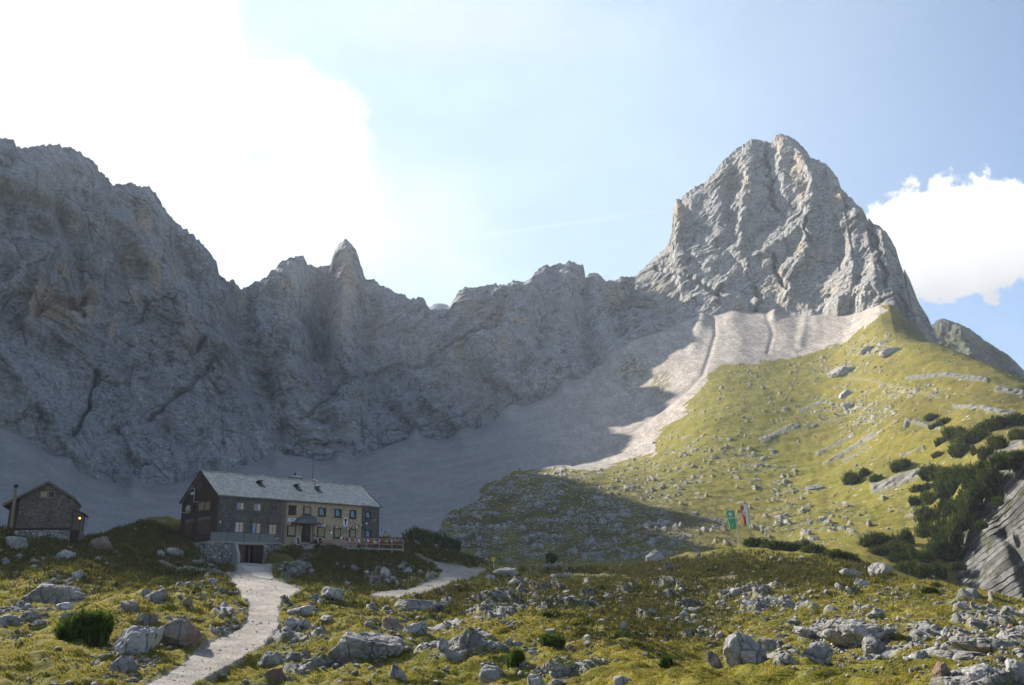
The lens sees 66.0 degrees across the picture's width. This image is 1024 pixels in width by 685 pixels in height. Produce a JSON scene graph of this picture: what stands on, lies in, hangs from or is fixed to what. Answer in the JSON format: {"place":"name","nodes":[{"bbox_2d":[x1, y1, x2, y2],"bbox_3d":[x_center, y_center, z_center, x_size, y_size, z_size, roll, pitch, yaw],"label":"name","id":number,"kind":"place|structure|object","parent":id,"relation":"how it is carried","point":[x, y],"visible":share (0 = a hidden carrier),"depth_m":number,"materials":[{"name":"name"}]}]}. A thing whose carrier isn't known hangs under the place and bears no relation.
{"place":"outdoors","nodes":[
{"label":"outdoors","id":0,"kind":"place"},
{"bbox_2d":[0,137,697,484],"bbox_3d":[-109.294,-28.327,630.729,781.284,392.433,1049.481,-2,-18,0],"label":"cliff wall","id":1,"kind":"structure","parent":0,"point":[143,340],"depth_m":601.70,"materials":[{"name":"stone"}]},
{"bbox_2d":[0,304,1023,684],"bbox_3d":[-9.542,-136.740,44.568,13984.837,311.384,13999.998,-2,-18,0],"label":"ground","id":2,"kind":"structure","parent":0,"point":[638,386],"depth_m":318.25,"materials":[{"name":"green plant"}]},
{"bbox_2d":[0,615,19,625],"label":"boulder","id":3,"kind":"object","parent":2,"relation":"on","point":[9,619],"visible":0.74,"depth_m":39.65,"materials":[{"name":"stone"}]},
{"bbox_2d":[6,536,27,549],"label":"boulder","id":4,"kind":"object","parent":2,"relation":"on","point":[17,542],"visible":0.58,"depth_m":78.33,"materials":[{"name":"stone"}]},
{"bbox_2d":[2,481,88,541],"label":"cabin","id":5,"kind":"object","parent":2,"relation":"on","point":[50,509],"visible":0.98,"depth_m":88.55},
{"bbox_2d":[19,583,85,603],"bbox_3d":[-33.418,18.918,57.245,4.486,2.838,3.589,3,-18,-29],"label":"boulder","id":6,"kind":"object","parent":2,"relation":"on","point":[46,593],"visible":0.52,"depth_m":56.26,"materials":[{"name":"stone"}]},
{"bbox_2d":[52,605,116,645],"bbox_3d":[-19.483,12.882,35.590,2.705,2.090,2.618,-14,-22,33],"label":"dwarf pine","id":7,"kind":"object","parent":2,"relation":"on","point":[92,625],"visible":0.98,"depth_m":35.27,"materials":[{"name":"green plant"}]},
{"bbox_2d":[88,536,113,549],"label":"boulder","id":8,"kind":"object","parent":2,"relation":"on","point":[102,542],"visible":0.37,"depth_m":85.26,"materials":[{"name":"stone"}]},
{"bbox_2d":[108,656,135,673],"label":"boulder","id":9,"kind":"object","parent":2,"relation":"on","point":[123,664],"visible":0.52,"depth_m":29.98,"materials":[{"name":"stone"}]},
{"bbox_2d":[117,600,139,611],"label":"boulder","id":10,"kind":"object","parent":2,"relation":"on","point":[132,606],"visible":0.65,"depth_m":45.54,"materials":[{"name":"stone"}]},
{"bbox_2d":[112,625,164,652],"bbox_3d":[-16.396,13.298,34.285,1.779,2.200,1.423,24,-26,-16],"label":"boulder","id":11,"kind":"object","parent":2,"relation":"on","point":[140,638],"visible":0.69,"depth_m":34.10,"materials":[{"name":"stone"}]},
{"bbox_2d":[136,613,158,625],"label":"boulder","id":12,"kind":"object","parent":2,"relation":"on","point":[145,619],"visible":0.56,"depth_m":43.07,"materials":[{"name":"stone"}]},
{"bbox_2d":[144,588,167,602],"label":"boulder","id":13,"kind":"object","parent":2,"relation":"on","point":[157,596],"visible":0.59,"depth_m":49.79,"materials":[{"name":"stone"}]},
{"bbox_2d":[159,618,202,646],"bbox_3d":[-16.132,14.426,38.010,2.354,2.132,1.883,-1,-17,-23],"label":"boulder","id":14,"kind":"object","parent":2,"relation":"on","point":[182,632],"visible":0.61,"depth_m":37.53,"materials":[{"name":"stone"}]},
{"bbox_2d":[193,532,282,564],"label":"garage terrace","id":15,"kind":"structure","parent":2,"relation":"on","point":[235,548],"depth_m":102.89,"materials":[{"name":"stone"}]},
{"bbox_2d":[252,545,262,563],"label":"garage door","id":16,"kind":"structure","parent":15,"relation":"in","point":[257,549],"depth_m":104.83,"materials":[{"name":"grey wood"}]},
{"bbox_2d":[257,650,282,667],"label":"boulder","id":17,"kind":"object","parent":2,"relation":"on","point":[268,657],"visible":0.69,"depth_m":36.77,"materials":[{"name":"stone"}]},
{"bbox_2d":[264,667,285,681],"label":"boulder","id":18,"kind":"object","parent":2,"relation":"on","point":[276,674],"visible":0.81,"depth_m":32.31,"materials":[{"name":"stone"}]},
{"bbox_2d":[179,451,381,547],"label":"mountain hut","id":19,"kind":"object","parent":2,"relation":"on","point":[290,509],"visible":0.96,"depth_m":113.93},
{"bbox_2d":[233,514,245,532],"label":"window","id":20,"kind":"structure","parent":19,"relation":"in","point":[239,526],"depth_m":108.00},
{"bbox_2d":[251,516,262,532],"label":"window","id":21,"kind":"structure","parent":19,"relation":"in","point":[256,527],"depth_m":109.88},
{"bbox_2d":[267,517,278,535],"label":"window","id":22,"kind":"structure","parent":19,"relation":"in","point":[272,529],"depth_m":111.70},
{"bbox_2d":[301,524,310,541],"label":"door","id":23,"kind":"structure","parent":19,"relation":"in","point":[306,529],"depth_m":115.55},
{"bbox_2d":[279,544,314,578],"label":"stone stairs","id":24,"kind":"structure","parent":2,"relation":"on","point":[295,569],"depth_m":96.51,"materials":[{"name":"stone"}]},
{"bbox_2d":[287,605,313,616],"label":"boulder","id":25,"kind":"object","parent":2,"relation":"on","point":[306,610],"visible":0.52,"depth_m":53.38,"materials":[{"name":"stone"}]},
{"bbox_2d":[146,560,469,684],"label":"path gravel","id":26,"kind":"structure","parent":2,"relation":"on","point":[199,647],"depth_m":50.59,"materials":[{"name":"gravel"}]},
{"bbox_2d":[311,652,333,667],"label":"boulder","id":27,"kind":"object","parent":2,"relation":"on","point":[320,659],"visible":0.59,"depth_m":36.38,"materials":[{"name":"stone"}]},
{"bbox_2d":[321,586,344,600],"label":"boulder","id":28,"kind":"object","parent":2,"relation":"on","point":[330,593],"visible":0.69,"depth_m":61.60,"materials":[{"name":"stone"}]},
{"bbox_2d":[327,631,406,663],"bbox_3d":[-7.138,15.320,38.205,3.966,2.420,3.172,7,-19,-8],"label":"boulder","id":29,"kind":"object","parent":2,"relation":"on","point":[365,645],"visible":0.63,"depth_m":37.16,"materials":[{"name":"stone"}]},
{"bbox_2d":[343,537,403,553],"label":"wooden deck","id":30,"kind":"structure","parent":2,"relation":"on","point":[378,549],"depth_m":118.45,"materials":[{"name":"wood"}]},
{"bbox_2d":[0,352,773,535],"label":"scree blocks","id":31,"kind":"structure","parent":2,"relation":"on","point":[653,442],"depth_m":410.08,"materials":[{"name":"stone"}]},
{"bbox_2d":[381,616,403,630],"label":"boulder","id":32,"kind":"object","parent":2,"relation":"on","point":[390,623],"visible":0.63,"depth_m":49.17,"materials":[{"name":"stone"}]},
{"bbox_2d":[389,664,407,680],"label":"boulder","id":33,"kind":"object","parent":2,"relation":"on","point":[396,671],"visible":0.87,"depth_m":30.51,"materials":[{"name":"stone"}]},
{"bbox_2d":[403,621,427,634],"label":"boulder","id":34,"kind":"object","parent":2,"relation":"on","point":[421,627],"visible":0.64,"depth_m":43.68,"materials":[{"name":"stone"}]},
{"bbox_2d":[400,525,432,540],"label":"dwarf pine","id":35,"kind":"object","parent":2,"relation":"on","point":[414,533],"visible":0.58,"depth_m":218.67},
{"bbox_2d":[393,599,448,611],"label":"boulder","id":36,"kind":"object","parent":2,"relation":"on","point":[410,605],"visible":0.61,"depth_m":63.31,"materials":[{"name":"stone"}]},
{"bbox_2d":[416,529,449,543],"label":"dwarf pine","id":37,"kind":"object","parent":2,"relation":"on","point":[435,537],"visible":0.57,"depth_m":208.72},
{"bbox_2d":[436,537,461,552],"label":"dwarf pine","id":38,"kind":"object","parent":2,"relation":"on","point":[455,544],"visible":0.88,"depth_m":191.98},
{"bbox_2d":[457,627,482,649],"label":"boulder","id":39,"kind":"object","parent":2,"relation":"on","point":[469,637],"visible":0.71,"depth_m":37.37,"materials":[{"name":"stone"}]},
{"bbox_2d":[0,518,968,656],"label":"heath","id":40,"kind":"object","parent":2,"relation":"on","point":[642,573],"visible":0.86,"depth_m":92.53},
{"bbox_2d":[479,664,503,683],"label":"boulder","id":41,"kind":"object","parent":2,"relation":"on","point":[488,674],"visible":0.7,"depth_m":31.21,"materials":[{"name":"stone"}]},
{"bbox_2d":[0,525,1023,684],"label":"grass","id":42,"kind":"structure","parent":2,"relation":"on","point":[619,666],"depth_m":47.52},
{"bbox_2d":[0,519,1023,684],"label":"rubble","id":43,"kind":"object","parent":2,"relation":"on","point":[719,634],"visible":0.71,"depth_m":48.70,"materials":[{"name":"stone"}]},
{"bbox_2d":[506,646,525,668],"bbox_3d":[0.112,13.188,32.658,0.786,1.262,0.812,15,-25,-43],"label":"dwarf pine","id":44,"kind":"object","parent":2,"relation":"on","point":[516,657],"visible":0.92,"depth_m":32.57,"materials":[{"name":"green plant"}]},
{"bbox_2d":[527,674,544,684],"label":"boulder","id":45,"kind":"object","parent":2,"relation":"on","point":[534,679],"visible":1,"depth_m":26.36,"materials":[{"name":"stone"}]},
{"bbox_2d":[538,631,565,648],"bbox_3d":[2.116,15.129,39.947,1.477,1.088,1.526,3,-19,-15],"label":"dwarf pine","id":46,"kind":"object","parent":2,"relation":"on","point":[553,640],"visible":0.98,"depth_m":39.62,"materials":[{"name":"green plant"}]},
{"bbox_2d":[541,656,577,677],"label":"boulder","id":47,"kind":"object","parent":2,"relation":"on","point":[557,666],"visible":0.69,"depth_m":31.21,"materials":[{"name":"stone"}]},
{"bbox_2d":[645,549,663,561],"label":"boulder","id":48,"kind":"object","parent":2,"relation":"on","point":[654,554],"visible":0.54,"depth_m":143.69,"materials":[{"name":"stone"}]},
{"bbox_2d":[656,655,675,668],"bbox_3d":[5.557,11.522,28.280,0.538,0.709,0.603,-16,-22,36],"label":"dwarf pine","id":49,"kind":"object","parent":2,"relation":"on","point":[665,662],"visible":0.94,"depth_m":28.19,"materials":[{"name":"green plant"}]},
{"bbox_2d":[706,650,722,667],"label":"boulder","id":50,"kind":"object","parent":2,"relation":"on","point":[713,659],"visible":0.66,"depth_m":25.45,"materials":[{"name":"stone"}]},
{"bbox_2d":[438,318,1023,579],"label":"slope rubble","id":51,"kind":"object","parent":2,"relation":"on","point":[723,524],"visible":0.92,"depth_m":269.62,"materials":[{"name":"stone"}]},
{"bbox_2d":[726,509,738,544],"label":"flagpole","id":52,"kind":"object","parent":2,"relation":"on","point":[731,516],"visible":1,"depth_m":153.76,"materials":[{"name":"fabric"}]},
{"bbox_2d":[723,632,767,666],"bbox_3d":[7.411,9.875,24.945,1.335,1.366,0.884,-15,-22,34],"label":"boulder","id":53,"kind":"object","parent":2,"relation":"on","point":[739,648],"visible":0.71,"depth_m":24.79,"materials":[{"name":"stone"}]},
{"bbox_2d":[740,504,751,536],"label":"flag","id":54,"kind":"object","parent":2,"relation":"on","point":[745,513],"visible":1,"depth_m":206.86,"materials":[{"name":"white fabric"}]},
{"bbox_2d":[742,536,770,546],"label":"dwarf pine","id":55,"kind":"object","parent":2,"relation":"on","point":[751,541],"visible":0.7,"depth_m":150.73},
{"bbox_2d":[756,638,777,651],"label":"boulder","id":56,"kind":"object","parent":2,"relation":"on","point":[768,644],"visible":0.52,"depth_m":52.21,"materials":[{"name":"stone"}]},
{"bbox_2d":[757,539,794,551],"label":"dwarf pine","id":57,"kind":"object","parent":2,"relation":"on","point":[778,545],"visible":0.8,"depth_m":140.12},
{"bbox_2d":[773,653,798,665],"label":"boulder","id":58,"kind":"object","parent":2,"relation":"on","point":[783,659],"visible":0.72,"depth_m":22.95,"materials":[{"name":"stone"}]},
{"bbox_2d":[793,626,818,636],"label":"boulder","id":59,"kind":"object","parent":2,"relation":"on","point":[801,630],"visible":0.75,"depth_m":52.32,"materials":[{"name":"stone"}]},
{"bbox_2d":[798,542,826,553],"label":"dwarf pine","id":60,"kind":"object","parent":2,"relation":"on","point":[815,548],"visible":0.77,"depth_m":130.54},
{"bbox_2d":[800,641,832,666],"bbox_3d":[9.121,9.378,23.604,1.026,0.782,0.821,-20,-22,14],"label":"boulder","id":61,"kind":"object","parent":2,"relation":"on","point":[820,653],"visible":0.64,"depth_m":23.36,"materials":[{"name":"stone"}]},
{"bbox_2d":[827,366,854,377],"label":"boulder","id":62,"kind":"object","parent":2,"relation":"on","point":[839,372],"visible":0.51,"depth_m":500.94,"materials":[{"name":"stone"}]},
{"bbox_2d":[839,469,863,484],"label":"dwarf pine","id":63,"kind":"object","parent":2,"relation":"on","point":[851,477],"visible":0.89,"depth_m":288.55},
{"bbox_2d":[817,618,895,648],"bbox_3d":[20.174,17.314,46.152,4.311,2.185,3.449,-4,-17,22],"label":"boulder","id":64,"kind":"object","parent":2,"relation":"on","point":[844,633],"visible":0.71,"depth_m":45.43,"materials":[{"name":"stone"}]},
{"bbox_2d":[861,634,885,656],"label":"boulder","id":65,"kind":"object","parent":2,"relation":"on","point":[870,643],"visible":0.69,"depth_m":40.52,"materials":[{"name":"stone"}]},
{"bbox_2d":[859,530,896,546],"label":"dwarf pine","id":66,"kind":"object","parent":2,"relation":"on","point":[874,539],"visible":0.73,"depth_m":187.27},
{"bbox_2d":[868,562,892,574],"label":"boulder","id":67,"kind":"object","parent":2,"relation":"on","point":[878,568],"visible":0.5,"depth_m":104.54,"materials":[{"name":"stone"}]},
{"bbox_2d":[867,545,897,556],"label":"dwarf pine","id":68,"kind":"object","parent":2,"relation":"on","point":[880,551],"visible":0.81,"depth_m":178.45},
{"bbox_2d":[887,457,914,473],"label":"dwarf pine","id":69,"kind":"object","parent":2,"relation":"on","point":[899,465],"visible":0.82,"depth_m":273.45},
{"bbox_2d":[884,551,917,561],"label":"dwarf pine","id":70,"kind":"object","parent":2,"relation":"on","point":[896,556],"visible":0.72,"depth_m":173.43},
{"bbox_2d":[891,559,915,573],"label":"dwarf pine","id":71,"kind":"object","parent":2,"relation":"on","point":[901,566],"visible":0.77,"depth_m":165.53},
{"bbox_2d":[895,526,915,543],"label":"dwarf pine","id":72,"kind":"object","parent":2,"relation":"on","point":[904,536],"visible":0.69,"depth_m":183.51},
{"bbox_2d":[896,541,915,557],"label":"dwarf pine","id":73,"kind":"object","parent":2,"relation":"on","point":[909,548],"visible":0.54,"depth_m":175.79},
{"bbox_2d":[906,562,933,579],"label":"dwarf pine","id":74,"kind":"object","parent":2,"relation":"on","point":[920,572],"visible":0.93,"depth_m":161.76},
{"bbox_2d":[908,482,933,492],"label":"dwarf pine","id":75,"kind":"object","parent":2,"relation":"on","point":[914,488],"visible":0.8,"depth_m":244.28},
{"bbox_2d":[913,518,932,537],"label":"dwarf pine","id":76,"kind":"object","parent":2,"relation":"on","point":[922,529],"visible":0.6,"depth_m":190.56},
{"bbox_2d":[912,503,940,525],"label":"dwarf pine","id":77,"kind":"object","parent":2,"relation":"on","point":[925,512],"visible":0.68,"depth_m":207.60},
{"bbox_2d":[917,489,935,504],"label":"dwarf pine","id":78,"kind":"object","parent":2,"relation":"on","point":[927,497],"visible":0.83,"depth_m":231.63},
{"bbox_2d":[915,548,938,563],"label":"dwarf pine","id":79,"kind":"object","parent":2,"relation":"on","point":[925,556],"visible":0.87,"depth_m":171.17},
{"bbox_2d":[915,461,947,481],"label":"dwarf pine","id":80,"kind":"object","parent":2,"relation":"on","point":[924,472],"visible":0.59,"depth_m":249.04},
{"bbox_2d":[923,561,948,580],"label":"dwarf pine","id":81,"kind":"object","parent":2,"relation":"on","point":[940,571],"visible":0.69,"depth_m":165.19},
{"bbox_2d":[927,513,951,536],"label":"dwarf pine","id":82,"kind":"object","parent":2,"relation":"on","point":[935,526],"visible":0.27,"depth_m":187.38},
{"bbox_2d":[933,661,951,679],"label":"boulder","id":83,"kind":"object","parent":2,"relation":"on","point":[941,669],"visible":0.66,"depth_m":16.55,"materials":[{"name":"stone"}]},
{"bbox_2d":[930,475,960,502],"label":"dwarf pine","id":84,"kind":"object","parent":2,"relation":"on","point":[947,490],"visible":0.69,"depth_m":217.32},
{"bbox_2d":[927,461,964,483],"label":"dwarf pine","id":85,"kind":"object","parent":2,"relation":"on","point":[940,472],"visible":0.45,"depth_m":229.29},
{"bbox_2d":[934,495,959,518],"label":"dwarf pine","id":86,"kind":"object","parent":2,"relation":"on","point":[946,506],"visible":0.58,"depth_m":193.01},
{"bbox_2d":[941,424,967,440],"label":"dwarf pine","id":87,"kind":"object","parent":2,"relation":"on","point":[948,432],"visible":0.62,"depth_m":274.93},
{"bbox_2d":[927,649,986,659],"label":"boulder","id":88,"kind":"object","parent":2,"relation":"on","point":[956,654],"visible":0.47,"depth_m":20.34,"materials":[{"name":"stone"}]},
{"bbox_2d":[946,442,971,457],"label":"dwarf pine","id":89,"kind":"object","parent":2,"relation":"on","point":[956,450],"visible":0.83,"depth_m":249.88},
{"bbox_2d":[955,460,980,488],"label":"dwarf pine","id":90,"kind":"object","parent":2,"relation":"on","point":[964,478],"visible":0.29,"depth_m":190.78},
{"bbox_2d":[949,426,991,445],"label":"dwarf pine","id":91,"kind":"object","parent":2,"relation":"on","point":[973,436],"visible":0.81,"depth_m":253.66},
{"bbox_2d":[964,458,988,480],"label":"dwarf pine","id":92,"kind":"object","parent":2,"relation":"on","point":[979,464],"visible":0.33,"depth_m":188.18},
{"bbox_2d":[961,663,993,680],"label":"boulder","id":93,"kind":"object","parent":2,"relation":"on","point":[975,672],"visible":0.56,"depth_m":15.71,"materials":[{"name":"stone"}]},
{"bbox_2d":[949,635,1020,653],"bbox_3d":[16.382,10.664,27.225,2.208,0.955,1.767,-5,-17,29],"label":"boulder","id":94,"kind":"object","parent":2,"relation":"on","point":[975,644],"visible":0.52,"depth_m":26.88,"materials":[{"name":"stone"}]},
{"bbox_2d":[974,445,997,461],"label":"dwarf pine","id":95,"kind":"object","parent":2,"relation":"on","point":[982,452],"visible":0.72,"depth_m":201.09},
{"bbox_2d":[970,419,1002,431],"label":"dwarf pine","id":96,"kind":"object","parent":2,"relation":"on","point":[986,425],"visible":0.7,"depth_m":256.76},
{"bbox_2d":[955,463,1023,599],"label":"rock wall","id":97,"kind":"structure","parent":2,"relation":"on","point":[993,557],"depth_m":162.39,"materials":[{"name":"stone"}]},
{"bbox_2d":[921,536,966,559],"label":"dwarf pine","id":98,"kind":"object","parent":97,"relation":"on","point":[945,547],"visible":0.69,"depth_m":173.75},
{"bbox_2d":[936,520,965,545],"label":"dwarf pine","id":99,"kind":"object","parent":97,"relation":"on","point":[951,534],"visible":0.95,"depth_m":172.98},
{"bbox_2d":[946,560,966,571],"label":"dwarf pine","id":100,"kind":"object","parent":97,"relation":"on","point":[954,566],"visible":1,"depth_m":165.21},
{"bbox_2d":[949,508,978,531],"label":"dwarf pine","id":101,"kind":"object","parent":97,"relation":"on","point":[967,520],"visible":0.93,"depth_m":172.37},
{"bbox_2d":[952,490,985,514],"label":"dwarf pine","id":102,"kind":"object","parent":97,"relation":"on","point":[969,505],"visible":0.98,"depth_m":170.86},
{"bbox_2d":[962,477,998,499],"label":"dwarf pine","id":103,"kind":"object","parent":97,"relation":"on","point":[978,489],"visible":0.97,"depth_m":169.53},
{"bbox_2d":[974,464,1003,486],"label":"dwarf pine","id":104,"kind":"object","parent":97,"relation":"on","point":[987,476],"visible":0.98,"depth_m":168.05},
{"bbox_2d":[983,452,1020,470],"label":"dwarf pine","id":105,"kind":"object","parent":97,"relation":"on","point":[996,462],"visible":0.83,"depth_m":166.09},
{"bbox_2d":[1002,448,1023,463],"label":"dwarf pine","id":106,"kind":"object","parent":97,"relation":"on","point":[1014,456],"visible":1,"depth_m":163.63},
{"bbox_2d":[983,434,1009,450],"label":"dwarf pine","id":107,"kind":"object","parent":2,"relation":"on","point":[997,442],"visible":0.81,"depth_m":206.72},
{"bbox_2d":[984,411,1023,426],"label":"dwarf pine","id":108,"kind":"object","parent":2,"relation":"on","point":[1012,419],"visible":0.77,"depth_m":254.20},
{"bbox_2d":[1005,658,1023,682],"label":"boulder","id":109,"kind":"object","parent":2,"relation":"on","point":[1015,667],"visible":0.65,"depth_m":15.57,"materials":[{"name":"stone"}]},
{"bbox_2d":[1007,427,1023,440],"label":"dwarf pine","id":110,"kind":"object","parent":2,"relation":"on","point":[1015,433],"visible":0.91,"depth_m":225.01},
{"bbox_2d":[0,0,1023,369],"label":"sky","id":111,"kind":"structure","parent":0,"point":[455,145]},
{"bbox_2d":[588,134,938,368],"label":"mountain peak","id":112,"kind":"structure","parent":0,"point":[781,222],"depth_m":790.54,"materials":[{"name":"stone"}]},
{"bbox_2d":[932,318,1023,378],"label":"mountain","id":113,"kind":"structure","parent":0,"point":[958,337],"depth_m":1184.56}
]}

